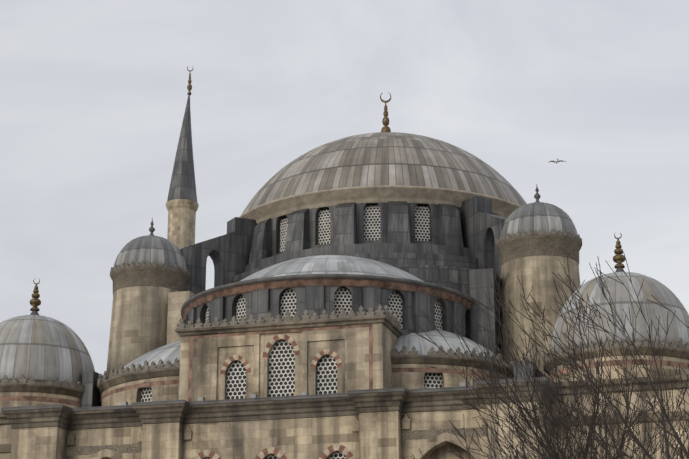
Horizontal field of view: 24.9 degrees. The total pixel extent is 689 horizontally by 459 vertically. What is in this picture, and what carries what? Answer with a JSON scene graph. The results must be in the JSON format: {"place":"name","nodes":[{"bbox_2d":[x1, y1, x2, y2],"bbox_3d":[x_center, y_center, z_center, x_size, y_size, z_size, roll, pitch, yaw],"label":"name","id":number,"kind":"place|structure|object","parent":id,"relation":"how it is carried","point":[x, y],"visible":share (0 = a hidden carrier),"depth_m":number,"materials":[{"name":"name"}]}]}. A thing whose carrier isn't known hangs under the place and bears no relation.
{"place":"outdoors","nodes":[
{"label":"outdoors","id":0,"kind":"place"},
{"bbox_2d":[0,0,688,375],"label":"sky","id":1,"kind":"structure","parent":0,"point":[93,93],"materials":[{"name":"grey"}]},
{"bbox_2d":[549,159,565,163],"bbox_3d":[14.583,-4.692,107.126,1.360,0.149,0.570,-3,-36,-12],"label":"gull","id":2,"kind":"object","parent":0,"point":[556,161],"visible":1,"depth_m":107.22,"materials":[{"name":"grey"}]},
{"label":"ground","id":3,"kind":"structure","parent":0,"visible":0},
{"bbox_2d":[166,199,198,249],"bbox_3d":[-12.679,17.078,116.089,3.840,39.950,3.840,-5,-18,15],"label":"minaret shaft","id":4,"kind":"object","parent":3,"relation":"on","point":[181,223],"visible":0.27,"depth_m":120.68,"materials":[{"name":"beige stone"}]},
{"bbox_2d":[167,94,196,201],"bbox_3d":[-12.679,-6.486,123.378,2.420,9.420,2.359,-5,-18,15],"label":"minaret spire","id":5,"kind":"structure","parent":4,"relation":"on","point":[182,184],"depth_m":122.19,"materials":[{"name":"grey metal"}]},
{"bbox_2d":[187,66,192,94],"bbox_3d":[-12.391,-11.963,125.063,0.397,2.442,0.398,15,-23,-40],"label":"minaret finial","id":6,"kind":"object","parent":5,"relation":"on","point":[189,86],"visible":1,"depth_m":124.85,"materials":[{"name":"brown metal"}]},
{"bbox_2d":[10,402,550,458],"bbox_3d":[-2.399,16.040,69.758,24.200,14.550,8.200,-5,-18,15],"label":"wall","id":7,"kind":"structure","parent":3,"relation":"on","point":[378,435],"depth_m":68.50,"materials":[{"name":"stone"}]},
{"bbox_2d":[193,443,354,458],"bbox_3d":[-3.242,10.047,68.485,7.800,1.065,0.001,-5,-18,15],"label":"voussoirs","id":8,"kind":"object","parent":7,"relation":"attached to","point":[325,453],"visible":1,"depth_m":68.45,"materials":[{"name":"beige stone"}]},
{"bbox_2d":[206,452,346,458],"bbox_3d":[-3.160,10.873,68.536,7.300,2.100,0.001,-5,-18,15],"label":"lattice","id":9,"kind":"object","parent":7,"relation":"attached to","point":[338,455],"depth_m":68.05,"materials":[{"name":"white stone"}]},
{"bbox_2d":[67,427,486,455],"bbox_3d":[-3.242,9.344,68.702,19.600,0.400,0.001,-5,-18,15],"label":"stone panel","id":10,"kind":"object","parent":7,"relation":"attached to","point":[137,448],"visible":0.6,"depth_m":67.13,"materials":[{"name":"beige stone"}]},
{"bbox_2d":[67,411,486,445],"bbox_3d":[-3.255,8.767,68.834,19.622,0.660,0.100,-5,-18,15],"label":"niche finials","id":11,"kind":"object","parent":7,"relation":"attached to","point":[405,421],"visible":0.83,"depth_m":69.68,"materials":[{"name":"stone"}]},
{"bbox_2d":[2,381,556,429],"bbox_3d":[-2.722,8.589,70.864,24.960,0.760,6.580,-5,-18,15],"label":"cornice","id":12,"kind":"structure","parent":7,"relation":"on","point":[349,405],"depth_m":68.99,"materials":[{"name":"stone"}]},
{"bbox_2d":[1,377,556,411],"bbox_3d":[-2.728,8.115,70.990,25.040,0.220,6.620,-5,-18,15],"label":"cornice cap","id":13,"kind":"object","parent":12,"relation":"on","point":[366,391],"visible":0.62,"depth_m":68.89,"materials":[{"name":"grey stone"}]},
{"bbox_2d":[87,433,483,458],"bbox_3d":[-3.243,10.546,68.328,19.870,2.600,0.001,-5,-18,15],"label":"arches","id":14,"kind":"structure","parent":7,"relation":"attached to","point":[423,448],"depth_m":66.69,"materials":[{"name":"stone"}]},
{"bbox_3d":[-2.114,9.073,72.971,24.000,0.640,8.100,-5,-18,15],"label":"terrace","id":15,"kind":"structure","parent":7,"relation":"on","visible":0},
{"bbox_2d":[100,376,179,405],"bbox_3d":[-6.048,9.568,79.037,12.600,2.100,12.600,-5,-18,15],"label":"wall","id":16,"kind":"structure","parent":15,"relation":"on","point":[163,392],"depth_m":74.38,"materials":[{"name":"stone"}]},
{"bbox_2d":[97,367,179,394],"bbox_3d":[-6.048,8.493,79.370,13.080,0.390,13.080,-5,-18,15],"label":"cornice","id":17,"kind":"structure","parent":16,"relation":"on","point":[104,385],"depth_m":74.42,"materials":[{"name":"stone"}]},
{"bbox_2d":[96,358,179,386],"bbox_3d":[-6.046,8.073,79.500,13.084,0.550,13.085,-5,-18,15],"label":"decorative cresting","id":18,"kind":"object","parent":17,"relation":"on","point":[146,366],"visible":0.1,"depth_m":74.40,"materials":[{"name":"stone"}]},
{"bbox_2d":[124,340,180,369],"bbox_3d":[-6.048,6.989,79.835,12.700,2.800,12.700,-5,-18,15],"label":"small dome","id":19,"kind":"structure","parent":17,"relation":"on","point":[170,352],"depth_m":75.71,"materials":[{"name":"grey metal"}]},
{"bbox_2d":[100,380,178,401],"bbox_3d":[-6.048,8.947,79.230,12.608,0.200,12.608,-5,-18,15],"label":"decorative band","id":20,"kind":"object","parent":16,"relation":"attached to","point":[156,383],"visible":0.12,"depth_m":74.34,"materials":[{"name":"stone"}]},
{"bbox_2d":[141,386,151,401],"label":"lattice window","id":21,"kind":"structure","parent":16,"relation":"on","point":[146,394],"depth_m":74.41,"materials":[{"name":"white stone"}]},
{"bbox_2d":[179,323,397,400],"bbox_3d":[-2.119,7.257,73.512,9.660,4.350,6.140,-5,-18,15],"label":"bay wall","id":22,"kind":"structure","parent":15,"relation":"on","point":[348,346],"depth_m":70.78,"materials":[{"name":"beige stone"}]},
{"bbox_2d":[188,324,372,401],"bbox_3d":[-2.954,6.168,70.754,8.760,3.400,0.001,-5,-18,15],"label":"wall molding","id":23,"kind":"structure","parent":22,"relation":"attached to","point":[370,326],"depth_m":71.11,"materials":[{"name":"stone"}]},
{"bbox_2d":[176,303,384,329],"bbox_3d":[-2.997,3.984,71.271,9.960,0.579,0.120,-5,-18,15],"label":"crenellated parapet","id":24,"kind":"structure","parent":22,"relation":"on","point":[287,318],"depth_m":71.14,"materials":[{"name":"stone"}]},
{"bbox_2d":[220,333,341,373],"bbox_3d":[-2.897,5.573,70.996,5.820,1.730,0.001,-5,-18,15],"label":"window arches","id":25,"kind":"structure","parent":22,"relation":"attached to","point":[272,341],"depth_m":71.15,"materials":[{"name":"beige stone"}]},
{"bbox_2d":[226,340,336,398],"bbox_3d":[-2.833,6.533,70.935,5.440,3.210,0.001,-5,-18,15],"label":"arched lattice windows","id":26,"kind":"structure","parent":22,"relation":"in","point":[282,368],"depth_m":70.97,"materials":[{"name":"white stone"}]},
{"bbox_2d":[175,315,402,336],"bbox_3d":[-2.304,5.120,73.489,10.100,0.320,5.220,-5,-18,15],"label":"bay cornice","id":27,"kind":"structure","parent":22,"relation":"on","point":[391,326],"depth_m":71.16,"materials":[{"name":"grey stone"}]},
{"bbox_2d":[186,286,470,339],"bbox_3d":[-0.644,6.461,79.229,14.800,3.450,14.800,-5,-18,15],"label":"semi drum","id":28,"kind":"object","parent":22,"relation":"on","point":[329,293],"visible":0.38,"depth_m":73.31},
{"bbox_2d":[184,285,463,336],"bbox_3d":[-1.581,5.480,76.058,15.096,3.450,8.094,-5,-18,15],"label":"drum wall piers","id":29,"kind":"structure","parent":28,"relation":"attached to","point":[314,299],"depth_m":73.21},
{"bbox_2d":[183,279,471,319],"bbox_3d":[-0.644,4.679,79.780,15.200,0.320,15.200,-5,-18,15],"label":"cornice band","id":30,"kind":"object","parent":28,"relation":"attached to","point":[205,299],"visible":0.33,"depth_m":73.41,"materials":[{"name":"grey stone"}]},
{"bbox_2d":[181,274,474,319],"bbox_3d":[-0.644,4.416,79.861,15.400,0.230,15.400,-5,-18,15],"label":"cornice","id":31,"kind":"structure","parent":28,"relation":"on","point":[310,276],"depth_m":73.30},
{"bbox_2d":[241,255,423,281],"bbox_3d":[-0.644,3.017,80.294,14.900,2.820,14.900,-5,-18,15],"label":"half dome","id":32,"kind":"structure","parent":28,"relation":"on","point":[331,264],"depth_m":75.85,"materials":[{"name":"grey metal"}]},
{"bbox_2d":[205,288,465,333],"bbox_3d":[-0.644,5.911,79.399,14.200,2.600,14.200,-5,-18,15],"label":"lattice windows","id":33,"kind":"structure","parent":28,"relation":"in","point":[343,298],"depth_m":73.21,"materials":[{"name":"white stone"}]},
{"bbox_2d":[384,305,400,328],"bbox_3d":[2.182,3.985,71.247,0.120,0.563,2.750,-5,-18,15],"label":"crenellated parapet","id":34,"kind":"structure","parent":22,"relation":"on","point":[394,319],"depth_m":71.00,"materials":[{"name":"stone"}]},
{"bbox_2d":[121,382,465,404],"bbox_3d":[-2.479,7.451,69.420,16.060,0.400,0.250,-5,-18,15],"label":"floodlights","id":35,"kind":"object","parent":15,"relation":"on","point":[255,395],"visible":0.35,"depth_m":69.77,"materials":[{"name":"metal"}]},
{"bbox_2d":[392,364,509,388],"bbox_3d":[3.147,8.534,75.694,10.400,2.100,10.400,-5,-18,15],"label":"curved wall","id":36,"kind":"structure","parent":15,"relation":"on","point":[410,380],"depth_m":71.00,"materials":[{"name":"stone"}]},
{"bbox_2d":[424,372,442,387],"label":"lattice window","id":37,"kind":"structure","parent":36,"relation":"attached to","point":[433,380],"depth_m":71.19,"materials":[{"name":"white stone"}]},
{"bbox_2d":[392,368,504,379],"bbox_3d":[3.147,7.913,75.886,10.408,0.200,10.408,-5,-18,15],"label":"decorative band","id":38,"kind":"object","parent":36,"relation":"attached to","point":[441,370],"visible":0.15,"depth_m":71.05,"materials":[{"name":"stone"}]},
{"bbox_2d":[390,355,513,377],"bbox_3d":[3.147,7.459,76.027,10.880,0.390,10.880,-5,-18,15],"label":"cornice","id":39,"kind":"structure","parent":36,"relation":"on","point":[418,359],"depth_m":71.07,"materials":[{"name":"stone"}]},
{"bbox_2d":[394,329,507,365],"bbox_3d":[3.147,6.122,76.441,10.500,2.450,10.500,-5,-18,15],"label":"small dome","id":40,"kind":"structure","parent":39,"relation":"on","point":[421,345],"depth_m":72.47,"materials":[{"name":"grey metal"}]},
{"bbox_2d":[390,345,512,367],"bbox_3d":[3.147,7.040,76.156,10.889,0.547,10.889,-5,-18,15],"label":"crenellated trim","id":41,"kind":"structure","parent":39,"relation":"on","point":[404,351],"depth_m":71.19,"materials":[{"name":"stone"}]},
{"bbox_2d":[0,376,688,458],"bbox_3d":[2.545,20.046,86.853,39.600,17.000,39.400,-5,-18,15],"label":"hall body","id":42,"kind":"structure","parent":3,"relation":"on","point":[5,434],"depth_m":66.31,"materials":[{"name":"stone"}]},
{"bbox_2d":[0,392,80,411],"bbox_3d":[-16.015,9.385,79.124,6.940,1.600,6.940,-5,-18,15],"label":"dome drum","id":43,"kind":"object","parent":42,"relation":"on","point":[15,403],"visible":0.06,"depth_m":75.97,"materials":[{"name":"stone"}]},
{"bbox_2d":[0,396,80,406],"bbox_3d":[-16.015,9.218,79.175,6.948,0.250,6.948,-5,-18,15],"label":"decorative band","id":44,"kind":"object","parent":43,"relation":"on","point":[41,399],"visible":0.35,"depth_m":76.07,"materials":[{"name":"brown stone"}]},
{"bbox_2d":[0,380,83,397],"bbox_3d":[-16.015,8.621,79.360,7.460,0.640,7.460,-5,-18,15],"label":"dome cornice","id":45,"kind":"structure","parent":43,"relation":"on","point":[39,387],"depth_m":76.12,"materials":[{"name":"stone"}]},
{"bbox_2d":[0,374,84,390],"bbox_3d":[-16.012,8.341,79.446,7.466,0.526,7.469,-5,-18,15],"label":"crenellated trim","id":46,"kind":"structure","parent":45,"relation":"on","point":[22,380],"depth_m":76.18,"materials":[{"name":"stone"}]},
{"bbox_2d":[0,315,94,385],"bbox_3d":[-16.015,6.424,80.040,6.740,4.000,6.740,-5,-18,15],"label":"dome","id":47,"kind":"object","parent":45,"relation":"on","point":[39,347],"visible":0.77,"depth_m":77.48,"materials":[{"name":"grey metal"}]},
{"bbox_2d":[30,309,38,314],"bbox_3d":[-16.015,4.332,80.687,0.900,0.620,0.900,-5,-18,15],"label":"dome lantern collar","id":48,"kind":"object","parent":47,"relation":"on","point":[34,312],"visible":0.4,"depth_m":80.55,"materials":[{"name":"metal"}]},
{"bbox_2d":[30,278,40,310],"bbox_3d":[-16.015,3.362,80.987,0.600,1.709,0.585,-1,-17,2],"label":"finial","id":49,"kind":"object","parent":48,"relation":"on","point":[35,302],"visible":1,"depth_m":80.78,"materials":[{"name":"brown metal"}]},
{"bbox_2d":[106,286,180,377],"bbox_3d":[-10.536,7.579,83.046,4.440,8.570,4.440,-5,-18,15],"label":"turret","id":50,"kind":"object","parent":42,"relation":"on","point":[138,325],"visible":0.25,"depth_m":82.02,"materials":[{"name":"stone"}]},
{"bbox_2d":[110,266,189,292],"bbox_3d":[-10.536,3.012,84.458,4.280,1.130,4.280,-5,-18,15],"label":"cornice","id":51,"kind":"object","parent":50,"relation":"on","point":[159,276],"visible":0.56,"depth_m":82.80,"materials":[{"name":"beige stone"}]},
{"bbox_2d":[110,260,189,275],"bbox_3d":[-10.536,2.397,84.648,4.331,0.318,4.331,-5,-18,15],"label":"decorative cresting","id":52,"kind":"object","parent":51,"relation":"on","point":[143,263],"visible":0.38,"depth_m":82.85,"materials":[{"name":"stone"}]},
{"bbox_2d":[114,235,186,268],"bbox_3d":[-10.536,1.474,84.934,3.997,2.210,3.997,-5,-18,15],"label":"turret dome","id":53,"kind":"object","parent":51,"relation":"on","point":[152,248],"visible":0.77,"depth_m":83.49,"materials":[{"name":"grey metal"}]},
{"bbox_2d":[149,218,154,235],"bbox_3d":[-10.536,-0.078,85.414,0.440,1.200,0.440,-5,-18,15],"label":"finial","id":54,"kind":"object","parent":53,"relation":"on","point":[151,229],"visible":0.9,"depth_m":85.28,"materials":[{"name":"grey metal"}]},
{"bbox_2d":[167,291,194,343],"bbox_3d":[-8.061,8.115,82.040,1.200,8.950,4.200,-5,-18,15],"label":"wing pier","id":55,"kind":"structure","parent":42,"relation":"on","point":[176,300],"depth_m":81.17,"materials":[{"name":"stone"}]},
{"bbox_2d":[81,361,543,406],"bbox_3d":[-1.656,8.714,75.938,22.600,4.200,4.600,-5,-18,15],"label":"lead blocks","id":56,"kind":"structure","parent":42,"relation":"on","point":[90,396],"depth_m":77.35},
{"bbox_2d":[0,374,688,452],"bbox_3d":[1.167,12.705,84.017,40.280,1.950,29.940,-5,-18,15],"label":"corner bay cornices","id":57,"kind":"object","parent":42,"relation":"on","point":[5,448],"visible":0.32,"depth_m":66.46,"materials":[{"name":"stone"}]},
{"bbox_2d":[232,243,477,295],"bbox_3d":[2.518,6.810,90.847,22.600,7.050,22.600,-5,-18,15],"label":"drum steps","id":58,"kind":"structure","parent":42,"relation":"on","point":[436,264],"depth_m":82.35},
{"bbox_2d":[271,203,460,255],"bbox_3d":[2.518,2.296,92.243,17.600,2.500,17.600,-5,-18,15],"label":"window recesses","id":59,"kind":"object","parent":58,"relation":"on","point":[313,220],"visible":0.08,"depth_m":84.26,"materials":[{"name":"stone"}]},
{"bbox_2d":[280,205,429,251],"bbox_3d":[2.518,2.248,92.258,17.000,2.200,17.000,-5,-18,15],"label":"lattice windows","id":60,"kind":"structure","parent":59,"relation":"in","point":[372,222],"depth_m":84.45,"materials":[{"name":"grey stone"}]},
{"bbox_2d":[249,201,497,263],"bbox_3d":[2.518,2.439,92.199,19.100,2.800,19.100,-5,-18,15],"label":"drum buttresses","id":61,"kind":"structure","parent":58,"relation":"on","point":[345,231],"depth_m":83.96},
{"bbox_2d":[180,196,506,294],"bbox_3d":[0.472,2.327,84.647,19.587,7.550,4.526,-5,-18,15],"label":"flying buttresses","id":62,"kind":"structure","parent":61,"relation":"attached to","point":[482,225],"depth_m":85.36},
{"bbox_2d":[239,185,520,223],"bbox_3d":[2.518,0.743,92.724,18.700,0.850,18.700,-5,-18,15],"label":"dome cornice","id":63,"kind":"structure","parent":61,"relation":"on","point":[356,195],"depth_m":84.63,"materials":[{"name":"grey stone"}]},
{"bbox_2d":[241,132,526,217],"bbox_3d":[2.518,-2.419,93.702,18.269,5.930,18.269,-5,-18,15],"label":"dome","id":64,"kind":"structure","parent":61,"relation":"on","point":[386,158],"depth_m":86.67,"materials":[{"name":"grey metal"}]},
{"bbox_2d":[380,92,390,131],"bbox_3d":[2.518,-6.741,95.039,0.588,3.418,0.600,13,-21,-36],"label":"crescent finial","id":65,"kind":"object","parent":64,"relation":"on","point":[385,122],"visible":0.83,"depth_m":94.89,"materials":[{"name":"brown metal"}]},
{"bbox_2d":[469,268,500,355],"bbox_3d":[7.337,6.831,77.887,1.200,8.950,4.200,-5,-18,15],"label":"wing pier","id":66,"kind":"structure","parent":42,"relation":"on","point":[480,282],"depth_m":76.79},
{"bbox_2d":[501,255,580,375],"bbox_3d":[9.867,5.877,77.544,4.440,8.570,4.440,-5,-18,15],"label":"turret","id":67,"kind":"object","parent":42,"relation":"on","point":[536,273],"visible":0.35,"depth_m":76.60,"materials":[{"name":"stone"}]},
{"bbox_2d":[497,233,581,267],"bbox_3d":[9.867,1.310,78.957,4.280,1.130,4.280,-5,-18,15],"label":"cornice","id":68,"kind":"structure","parent":67,"relation":"on","point":[549,244],"depth_m":77.29,"materials":[{"name":"beige stone"}]},
{"bbox_2d":[500,202,577,236],"bbox_3d":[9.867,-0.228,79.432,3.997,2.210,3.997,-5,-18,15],"label":"turret dome","id":69,"kind":"object","parent":68,"relation":"on","point":[545,217],"visible":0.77,"depth_m":77.97,"materials":[{"name":"grey metal"}]},
{"bbox_2d":[534,185,540,201],"bbox_3d":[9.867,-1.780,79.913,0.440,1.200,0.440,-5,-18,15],"label":"finial","id":70,"kind":"object","parent":69,"relation":"on","point":[537,195],"visible":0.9,"depth_m":79.78,"materials":[{"name":"grey metal"}]},
{"bbox_2d":[496,228,581,247],"bbox_3d":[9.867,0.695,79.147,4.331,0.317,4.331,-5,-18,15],"label":"turret crest","id":71,"kind":"object","parent":68,"relation":"on","point":[529,232],"visible":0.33,"depth_m":77.46,"materials":[{"name":"stone"}]},
{"bbox_2d":[549,355,688,382],"bbox_3d":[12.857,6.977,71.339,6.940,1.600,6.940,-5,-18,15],"label":"dome drum","id":72,"kind":"object","parent":42,"relation":"on","point":[643,371],"visible":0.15,"depth_m":68.25,"materials":[{"name":"stone"}]},
{"bbox_2d":[543,342,688,375],"bbox_3d":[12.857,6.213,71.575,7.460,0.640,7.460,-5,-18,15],"label":"cornice","id":73,"kind":"structure","parent":72,"relation":"on","point":[676,353],"depth_m":68.42,"materials":[{"name":"stone"}]},
{"bbox_2d":[543,336,688,364],"bbox_3d":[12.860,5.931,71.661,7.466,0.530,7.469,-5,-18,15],"label":"dome crest","id":74,"kind":"object","parent":73,"relation":"on","point":[673,344],"visible":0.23,"depth_m":68.43,"materials":[{"name":"stone"}]},
{"bbox_2d":[551,272,688,350],"bbox_3d":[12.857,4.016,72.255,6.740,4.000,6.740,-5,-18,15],"label":"dome","id":75,"kind":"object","parent":73,"relation":"on","point":[664,295],"visible":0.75,"depth_m":69.67,"materials":[{"name":"grey metal"}]},
{"bbox_2d":[615,266,624,271],"bbox_3d":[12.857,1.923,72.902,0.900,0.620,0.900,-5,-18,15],"label":"finial base","id":76,"kind":"object","parent":75,"relation":"on","point":[618,269],"visible":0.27,"depth_m":72.76,"materials":[{"name":"metal"}]},
{"bbox_2d":[613,233,624,268],"bbox_3d":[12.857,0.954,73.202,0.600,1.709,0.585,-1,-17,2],"label":"finial","id":77,"kind":"object","parent":76,"relation":"on","point":[618,256],"visible":0.94,"depth_m":73.00,"materials":[{"name":"brown metal"}]},
{"bbox_2d":[549,359,688,379],"bbox_3d":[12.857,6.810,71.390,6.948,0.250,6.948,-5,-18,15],"label":"dome red band","id":78,"kind":"object","parent":72,"relation":"on","point":[664,363],"visible":0.25,"depth_m":68.34,"materials":[{"name":"red stone"}]},
{"bbox_2d":[402,306,590,458],"bbox_3d":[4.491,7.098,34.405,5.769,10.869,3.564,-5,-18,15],"label":"bare tree","id":79,"kind":"object","parent":3,"relation":"on","point":[517,429],"visible":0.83,"depth_m":35.08,"materials":[{"name":"brown plant"}]},
{"bbox_2d":[407,247,683,458],"bbox_3d":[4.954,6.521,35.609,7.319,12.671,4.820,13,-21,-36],"label":"bare tree","id":80,"kind":"object","parent":3,"relation":"on","point":[593,418],"visible":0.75,"depth_m":35.90,"materials":[{"name":"brown plant"}]},
{"bbox_2d":[493,363,684,458],"bbox_3d":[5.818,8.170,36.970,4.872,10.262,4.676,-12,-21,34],"label":"bare tree","id":81,"kind":"object","parent":3,"relation":"on","point":[613,428],"visible":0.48,"depth_m":37.15,"materials":[{"name":"brown plant"}]},
{"bbox_2d":[509,252,688,458],"bbox_3d":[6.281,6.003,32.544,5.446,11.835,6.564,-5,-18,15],"label":"bare tree","id":82,"kind":"object","parent":3,"relation":"on","point":[674,434],"visible":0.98,"depth_m":33.35,"materials":[{"name":"brown plant"}]}
]}

